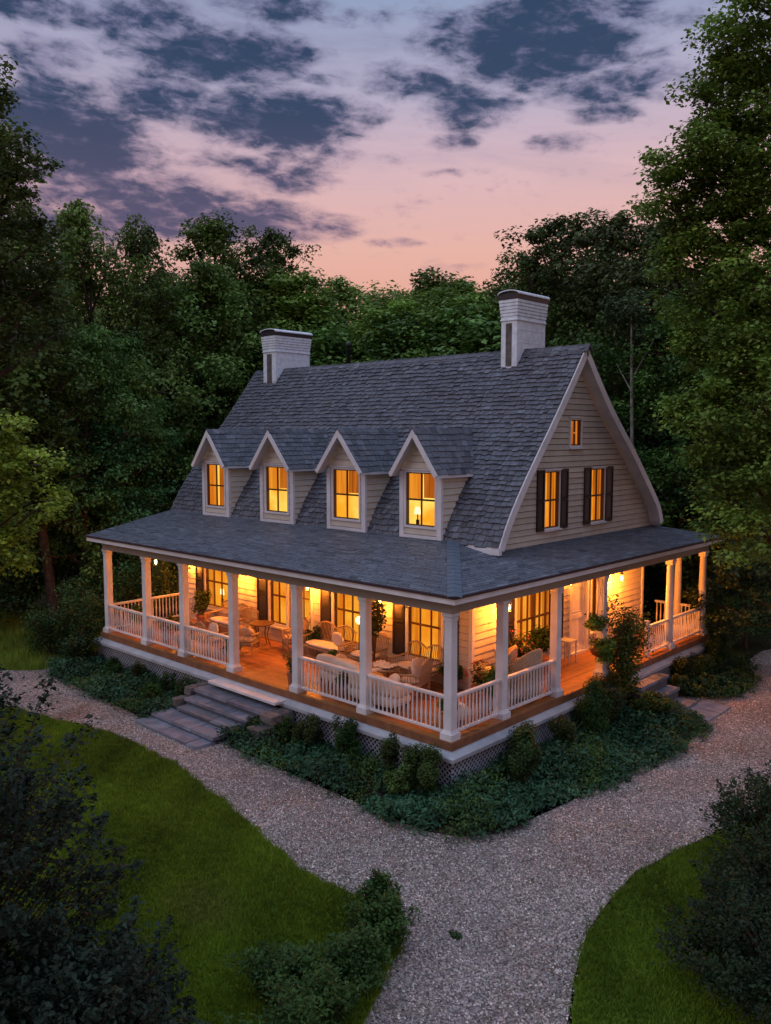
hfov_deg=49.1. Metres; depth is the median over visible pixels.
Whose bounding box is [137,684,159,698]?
mounded shrub
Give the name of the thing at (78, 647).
tall shrub
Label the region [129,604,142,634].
potted plant
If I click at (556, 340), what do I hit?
broadleaf tree
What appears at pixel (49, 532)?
broadleaf tree
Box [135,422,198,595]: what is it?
understory tree
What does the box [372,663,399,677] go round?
coffee table
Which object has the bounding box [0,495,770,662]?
forest floor
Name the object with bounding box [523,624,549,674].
potted plant
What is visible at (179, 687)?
boxwood shrub
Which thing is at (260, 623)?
round table
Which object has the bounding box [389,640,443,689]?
settee
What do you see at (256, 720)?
boxwood shrub
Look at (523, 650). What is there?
potted plant
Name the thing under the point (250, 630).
cushion
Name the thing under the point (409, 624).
window
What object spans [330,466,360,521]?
window
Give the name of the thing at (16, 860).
leafy bush
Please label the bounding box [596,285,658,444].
birch tree
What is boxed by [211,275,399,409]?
broadleaf tree
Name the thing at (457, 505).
farmhouse
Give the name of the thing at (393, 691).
sofa
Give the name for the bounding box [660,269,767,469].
broadleaf tree
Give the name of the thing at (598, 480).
window
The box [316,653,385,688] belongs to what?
sofa
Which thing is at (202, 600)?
potted plant
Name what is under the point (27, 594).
understory tree
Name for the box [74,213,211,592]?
open crowned tree
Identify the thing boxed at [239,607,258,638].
wicker armchair
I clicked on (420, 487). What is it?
window
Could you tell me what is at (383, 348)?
understory tree
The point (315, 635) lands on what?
potted plant
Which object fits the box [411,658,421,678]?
cushion
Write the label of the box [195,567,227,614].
window
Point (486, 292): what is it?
broadleaf tree
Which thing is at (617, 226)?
open crowned tree
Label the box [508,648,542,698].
barrel chair
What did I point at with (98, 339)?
broadleaf tree
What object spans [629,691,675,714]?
mounded shrub
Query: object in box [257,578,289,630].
window
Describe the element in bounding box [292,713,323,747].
boxwood shrub
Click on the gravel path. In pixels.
(74, 705)
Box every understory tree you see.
[0,450,44,625]
[0,515,41,614]
[2,420,103,610]
[46,407,185,617]
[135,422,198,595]
[303,319,405,365]
[351,309,460,362]
[382,294,591,358]
[608,388,710,626]
[643,458,764,630]
[643,519,697,620]
[692,494,770,646]
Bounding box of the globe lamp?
[355,616,359,662]
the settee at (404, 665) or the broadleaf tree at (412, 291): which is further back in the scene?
the broadleaf tree at (412, 291)
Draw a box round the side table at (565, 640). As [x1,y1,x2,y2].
[561,637,577,664]
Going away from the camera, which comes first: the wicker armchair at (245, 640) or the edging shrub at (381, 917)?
the edging shrub at (381, 917)
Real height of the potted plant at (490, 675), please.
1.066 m
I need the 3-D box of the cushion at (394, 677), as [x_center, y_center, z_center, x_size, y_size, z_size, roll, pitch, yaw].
[0.168,3.811,19.008,0.281,0.315,0.380,-3,6,-27]
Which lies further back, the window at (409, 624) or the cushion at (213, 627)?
the cushion at (213, 627)
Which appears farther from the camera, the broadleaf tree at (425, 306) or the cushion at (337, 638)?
the broadleaf tree at (425, 306)
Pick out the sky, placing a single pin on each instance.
(393, 138)
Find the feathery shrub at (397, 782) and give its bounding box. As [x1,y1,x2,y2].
[382,764,410,794]
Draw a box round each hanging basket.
[583,578,609,631]
[588,580,616,664]
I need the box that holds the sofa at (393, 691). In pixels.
[348,670,411,712]
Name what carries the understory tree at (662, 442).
on the forest floor
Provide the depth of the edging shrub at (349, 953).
10.85 m
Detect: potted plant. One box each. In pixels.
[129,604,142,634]
[158,613,174,642]
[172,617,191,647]
[191,588,212,625]
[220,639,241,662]
[281,653,291,685]
[304,625,321,654]
[328,649,337,655]
[335,671,348,698]
[436,698,460,720]
[438,663,463,682]
[465,659,491,702]
[477,665,495,712]
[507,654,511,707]
[508,629,532,657]
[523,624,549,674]
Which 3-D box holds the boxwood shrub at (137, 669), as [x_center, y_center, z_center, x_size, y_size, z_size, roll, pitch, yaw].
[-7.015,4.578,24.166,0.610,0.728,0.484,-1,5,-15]
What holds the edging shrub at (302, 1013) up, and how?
on the lawn at (249, 940)
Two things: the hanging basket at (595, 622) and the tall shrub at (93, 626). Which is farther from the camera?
the tall shrub at (93, 626)
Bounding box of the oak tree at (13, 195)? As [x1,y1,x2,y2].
[0,51,76,378]
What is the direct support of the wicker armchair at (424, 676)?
on the farmhouse
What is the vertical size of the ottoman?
0.380 m
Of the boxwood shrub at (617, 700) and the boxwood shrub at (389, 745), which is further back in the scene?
the boxwood shrub at (617, 700)
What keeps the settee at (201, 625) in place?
on the farmhouse
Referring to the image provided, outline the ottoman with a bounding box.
[442,702,467,720]
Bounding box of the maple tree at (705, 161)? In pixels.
[621,0,770,569]
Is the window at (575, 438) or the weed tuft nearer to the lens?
the weed tuft
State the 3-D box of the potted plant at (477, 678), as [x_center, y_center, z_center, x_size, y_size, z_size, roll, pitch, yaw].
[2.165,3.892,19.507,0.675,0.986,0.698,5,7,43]
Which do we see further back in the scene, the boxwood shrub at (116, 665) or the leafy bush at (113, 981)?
the boxwood shrub at (116, 665)
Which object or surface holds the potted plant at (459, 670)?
on the farmhouse
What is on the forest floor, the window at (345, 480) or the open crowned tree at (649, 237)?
the open crowned tree at (649, 237)
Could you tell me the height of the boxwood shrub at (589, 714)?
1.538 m
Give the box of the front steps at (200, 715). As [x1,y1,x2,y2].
[135,678,294,749]
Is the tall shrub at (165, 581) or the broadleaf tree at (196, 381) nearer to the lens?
the tall shrub at (165, 581)
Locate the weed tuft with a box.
[448,929,462,939]
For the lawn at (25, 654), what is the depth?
26.88 m
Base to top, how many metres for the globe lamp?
1.380 m
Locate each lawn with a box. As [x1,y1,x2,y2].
[0,607,102,669]
[0,708,400,1023]
[567,819,768,1023]
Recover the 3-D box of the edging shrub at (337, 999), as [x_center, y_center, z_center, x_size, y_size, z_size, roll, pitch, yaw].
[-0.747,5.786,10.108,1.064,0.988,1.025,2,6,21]
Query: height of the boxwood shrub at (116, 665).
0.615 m
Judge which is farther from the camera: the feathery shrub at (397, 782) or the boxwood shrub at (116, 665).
the boxwood shrub at (116, 665)
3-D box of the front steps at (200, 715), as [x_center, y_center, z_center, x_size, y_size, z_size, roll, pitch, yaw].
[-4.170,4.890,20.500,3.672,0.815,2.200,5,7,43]
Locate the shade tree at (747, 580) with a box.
[681,540,770,642]
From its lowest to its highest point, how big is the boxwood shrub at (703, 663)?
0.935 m
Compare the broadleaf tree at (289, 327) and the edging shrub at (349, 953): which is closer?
the edging shrub at (349, 953)
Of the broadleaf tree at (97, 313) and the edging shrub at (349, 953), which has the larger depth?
the broadleaf tree at (97, 313)
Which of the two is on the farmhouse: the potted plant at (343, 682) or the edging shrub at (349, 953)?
the potted plant at (343, 682)
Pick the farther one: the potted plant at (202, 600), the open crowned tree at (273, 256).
the open crowned tree at (273, 256)
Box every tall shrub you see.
[20,600,78,655]
[49,578,121,645]
[55,620,101,662]
[91,552,166,622]
[136,558,179,621]
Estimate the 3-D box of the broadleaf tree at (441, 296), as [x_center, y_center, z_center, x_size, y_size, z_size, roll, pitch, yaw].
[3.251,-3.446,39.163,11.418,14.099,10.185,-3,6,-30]
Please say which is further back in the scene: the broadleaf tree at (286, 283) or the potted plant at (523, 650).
the broadleaf tree at (286, 283)
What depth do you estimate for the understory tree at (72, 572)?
33.33 m
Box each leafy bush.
[0,664,144,1023]
[0,890,210,1023]
[651,872,770,1023]
[688,823,770,951]
[699,759,770,876]
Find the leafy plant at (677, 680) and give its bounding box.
[669,673,688,695]
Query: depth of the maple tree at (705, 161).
20.24 m
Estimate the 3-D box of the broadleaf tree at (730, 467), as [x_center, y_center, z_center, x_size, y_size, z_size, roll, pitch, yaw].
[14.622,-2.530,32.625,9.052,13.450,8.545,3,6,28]
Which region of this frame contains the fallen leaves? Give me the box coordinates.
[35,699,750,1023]
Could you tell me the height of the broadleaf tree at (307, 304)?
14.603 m
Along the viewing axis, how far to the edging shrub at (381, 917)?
11.64 m
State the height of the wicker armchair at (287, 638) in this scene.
0.985 m
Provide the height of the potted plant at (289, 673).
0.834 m
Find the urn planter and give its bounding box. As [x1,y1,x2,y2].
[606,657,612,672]
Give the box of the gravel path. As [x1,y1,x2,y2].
[0,649,770,1023]
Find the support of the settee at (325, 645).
on the farmhouse
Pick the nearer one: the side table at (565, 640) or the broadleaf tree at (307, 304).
the side table at (565, 640)
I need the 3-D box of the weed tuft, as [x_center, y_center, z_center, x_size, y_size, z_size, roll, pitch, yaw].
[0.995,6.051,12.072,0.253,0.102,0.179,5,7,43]
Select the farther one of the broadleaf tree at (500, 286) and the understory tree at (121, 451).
the broadleaf tree at (500, 286)
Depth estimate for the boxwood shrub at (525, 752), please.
17.05 m
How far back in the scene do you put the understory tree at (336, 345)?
38.91 m
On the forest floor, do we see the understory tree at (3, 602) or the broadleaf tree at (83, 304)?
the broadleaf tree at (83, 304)
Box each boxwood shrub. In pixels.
[104,656,123,673]
[129,660,150,677]
[158,671,176,691]
[174,674,197,695]
[245,715,262,728]
[274,715,293,740]
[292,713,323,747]
[329,713,360,757]
[378,730,400,774]
[400,742,442,796]
[501,723,541,784]
[510,716,541,756]
[547,714,575,741]
[568,677,613,736]
[589,669,626,720]
[668,653,696,682]
[686,652,713,676]
[702,633,732,670]
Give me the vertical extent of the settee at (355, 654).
0.989 m
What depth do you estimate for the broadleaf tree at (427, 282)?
41.39 m
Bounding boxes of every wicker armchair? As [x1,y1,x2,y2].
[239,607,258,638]
[239,622,260,656]
[281,616,309,654]
[396,657,433,695]
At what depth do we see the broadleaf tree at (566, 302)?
41.27 m
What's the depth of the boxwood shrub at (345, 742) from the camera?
18.21 m
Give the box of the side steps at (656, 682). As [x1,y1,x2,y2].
[624,672,730,721]
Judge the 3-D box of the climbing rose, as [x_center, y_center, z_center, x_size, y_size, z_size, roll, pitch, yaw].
[6.246,3.591,21.759,1.439,3.171,1.848,5,7,43]
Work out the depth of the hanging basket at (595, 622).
20.96 m
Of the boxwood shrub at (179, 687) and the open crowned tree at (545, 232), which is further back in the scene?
the open crowned tree at (545, 232)
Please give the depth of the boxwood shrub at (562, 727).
18.83 m
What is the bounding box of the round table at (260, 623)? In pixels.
[249,620,273,647]
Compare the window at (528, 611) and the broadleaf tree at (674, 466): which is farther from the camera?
the broadleaf tree at (674, 466)
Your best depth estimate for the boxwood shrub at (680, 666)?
23.73 m
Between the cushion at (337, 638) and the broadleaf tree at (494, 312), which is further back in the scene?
the broadleaf tree at (494, 312)
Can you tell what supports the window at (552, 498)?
in the farmhouse
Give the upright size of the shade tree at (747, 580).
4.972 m
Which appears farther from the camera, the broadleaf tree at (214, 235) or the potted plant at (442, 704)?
the broadleaf tree at (214, 235)
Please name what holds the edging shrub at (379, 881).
on the lawn at (249, 940)
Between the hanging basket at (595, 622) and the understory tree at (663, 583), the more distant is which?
the understory tree at (663, 583)
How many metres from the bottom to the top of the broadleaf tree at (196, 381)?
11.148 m
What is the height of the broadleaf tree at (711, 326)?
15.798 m
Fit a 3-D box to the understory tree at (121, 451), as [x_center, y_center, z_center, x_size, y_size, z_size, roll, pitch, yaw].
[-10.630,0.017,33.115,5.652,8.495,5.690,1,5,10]
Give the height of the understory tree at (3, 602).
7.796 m
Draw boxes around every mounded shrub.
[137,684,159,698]
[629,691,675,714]
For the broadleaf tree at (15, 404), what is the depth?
28.41 m
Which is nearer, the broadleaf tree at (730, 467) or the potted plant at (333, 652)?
the potted plant at (333, 652)
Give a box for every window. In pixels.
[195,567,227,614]
[204,461,231,508]
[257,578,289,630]
[263,463,289,514]
[320,590,359,649]
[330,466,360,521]
[392,603,458,667]
[403,468,436,529]
[508,589,563,658]
[536,468,568,531]
[568,416,584,448]
[583,466,613,524]
[588,578,597,633]
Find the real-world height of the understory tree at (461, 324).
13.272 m
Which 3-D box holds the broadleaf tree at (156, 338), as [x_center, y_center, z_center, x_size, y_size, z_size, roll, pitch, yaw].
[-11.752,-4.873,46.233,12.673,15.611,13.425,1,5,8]
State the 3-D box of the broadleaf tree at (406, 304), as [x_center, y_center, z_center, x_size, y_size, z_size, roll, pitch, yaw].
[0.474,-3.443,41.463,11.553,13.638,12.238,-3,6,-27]
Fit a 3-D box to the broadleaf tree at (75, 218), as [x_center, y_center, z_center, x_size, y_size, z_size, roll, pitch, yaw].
[-11.548,-4.389,35.077,8.997,16.710,8.493,-2,6,-19]
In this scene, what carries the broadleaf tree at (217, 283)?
on the forest floor
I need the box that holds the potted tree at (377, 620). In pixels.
[371,600,386,664]
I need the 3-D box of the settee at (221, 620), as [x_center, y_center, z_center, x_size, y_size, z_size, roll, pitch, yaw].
[-4.850,3.290,25.991,1.552,0.989,0.713,5,7,43]
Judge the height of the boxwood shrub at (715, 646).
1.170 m
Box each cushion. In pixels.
[209,622,218,636]
[241,627,254,636]
[332,632,343,644]
[389,673,399,681]
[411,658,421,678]
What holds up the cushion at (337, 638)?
on the settee at (325, 645)
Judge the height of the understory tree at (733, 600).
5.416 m
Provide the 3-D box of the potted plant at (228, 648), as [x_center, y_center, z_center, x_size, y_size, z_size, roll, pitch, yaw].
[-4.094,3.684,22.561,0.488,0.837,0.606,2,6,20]
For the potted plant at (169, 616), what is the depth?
25.03 m
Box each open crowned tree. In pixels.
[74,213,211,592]
[220,224,325,390]
[461,207,649,349]
[481,249,579,339]
[544,202,689,463]
[576,206,744,616]
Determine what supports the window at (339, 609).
in the farmhouse
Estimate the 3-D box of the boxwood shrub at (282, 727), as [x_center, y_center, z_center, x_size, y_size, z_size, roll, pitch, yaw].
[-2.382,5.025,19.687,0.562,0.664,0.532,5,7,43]
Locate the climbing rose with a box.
[601,593,655,697]
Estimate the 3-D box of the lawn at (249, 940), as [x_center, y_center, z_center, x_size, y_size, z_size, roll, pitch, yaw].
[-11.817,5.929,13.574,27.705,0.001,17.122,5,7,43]
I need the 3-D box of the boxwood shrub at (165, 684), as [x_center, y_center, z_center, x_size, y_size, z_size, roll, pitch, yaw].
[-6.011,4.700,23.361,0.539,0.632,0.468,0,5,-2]
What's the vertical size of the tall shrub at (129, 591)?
3.208 m
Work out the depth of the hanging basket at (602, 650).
20.95 m
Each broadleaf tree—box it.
[0,114,80,490]
[0,215,98,625]
[0,322,173,612]
[1,328,92,615]
[23,283,109,404]
[24,198,214,599]
[64,325,190,602]
[65,268,247,486]
[68,289,243,447]
[134,347,224,497]
[141,255,262,502]
[150,207,283,487]
[186,264,362,448]
[187,284,361,447]
[192,318,334,420]
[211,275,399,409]
[339,296,442,362]
[359,266,485,360]
[362,282,426,322]
[381,283,499,357]
[384,303,445,349]
[453,298,558,352]
[467,284,512,303]
[482,276,554,306]
[497,275,661,378]
[545,284,622,389]
[576,302,710,601]
[609,291,765,630]
[657,267,770,511]
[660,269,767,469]
[670,296,770,610]
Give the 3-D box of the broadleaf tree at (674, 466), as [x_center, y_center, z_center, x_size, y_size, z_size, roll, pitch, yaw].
[10.337,-1.610,29.673,7.401,12.184,6.601,-1,5,-11]
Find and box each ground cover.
[44,650,184,717]
[215,692,712,843]
[667,649,765,699]
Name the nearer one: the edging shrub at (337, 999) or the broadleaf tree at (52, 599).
the edging shrub at (337, 999)
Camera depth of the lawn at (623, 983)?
11.29 m
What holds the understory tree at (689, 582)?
on the forest floor
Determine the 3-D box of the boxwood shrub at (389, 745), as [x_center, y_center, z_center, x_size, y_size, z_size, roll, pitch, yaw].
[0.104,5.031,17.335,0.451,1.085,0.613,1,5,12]
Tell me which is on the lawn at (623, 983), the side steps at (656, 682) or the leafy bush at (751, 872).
the leafy bush at (751, 872)
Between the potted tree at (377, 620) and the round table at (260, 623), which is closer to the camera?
the potted tree at (377, 620)
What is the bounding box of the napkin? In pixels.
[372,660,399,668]
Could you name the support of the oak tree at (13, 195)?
on the lawn at (249, 940)
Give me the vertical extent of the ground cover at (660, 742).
0.583 m
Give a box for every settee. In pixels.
[189,618,227,657]
[203,600,251,635]
[303,621,356,659]
[344,633,389,661]
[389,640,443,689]
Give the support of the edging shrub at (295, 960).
on the lawn at (249, 940)
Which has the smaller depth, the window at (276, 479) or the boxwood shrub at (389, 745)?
the boxwood shrub at (389, 745)
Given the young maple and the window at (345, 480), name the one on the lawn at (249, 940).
the young maple
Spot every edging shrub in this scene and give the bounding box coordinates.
[211,966,329,1023]
[223,939,322,1001]
[270,958,369,1023]
[315,922,393,995]
[341,886,420,953]
[354,866,401,909]
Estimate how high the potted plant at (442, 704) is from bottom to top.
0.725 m
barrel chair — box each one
[482,645,517,681]
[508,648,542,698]
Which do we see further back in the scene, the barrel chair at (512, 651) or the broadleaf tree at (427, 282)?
the broadleaf tree at (427, 282)
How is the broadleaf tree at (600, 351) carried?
on the forest floor
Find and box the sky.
[0,0,770,406]
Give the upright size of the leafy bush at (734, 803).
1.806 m
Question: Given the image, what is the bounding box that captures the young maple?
[0,408,77,583]
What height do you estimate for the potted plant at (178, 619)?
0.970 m
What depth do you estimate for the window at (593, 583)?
24.36 m
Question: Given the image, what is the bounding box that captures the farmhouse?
[85,289,725,789]

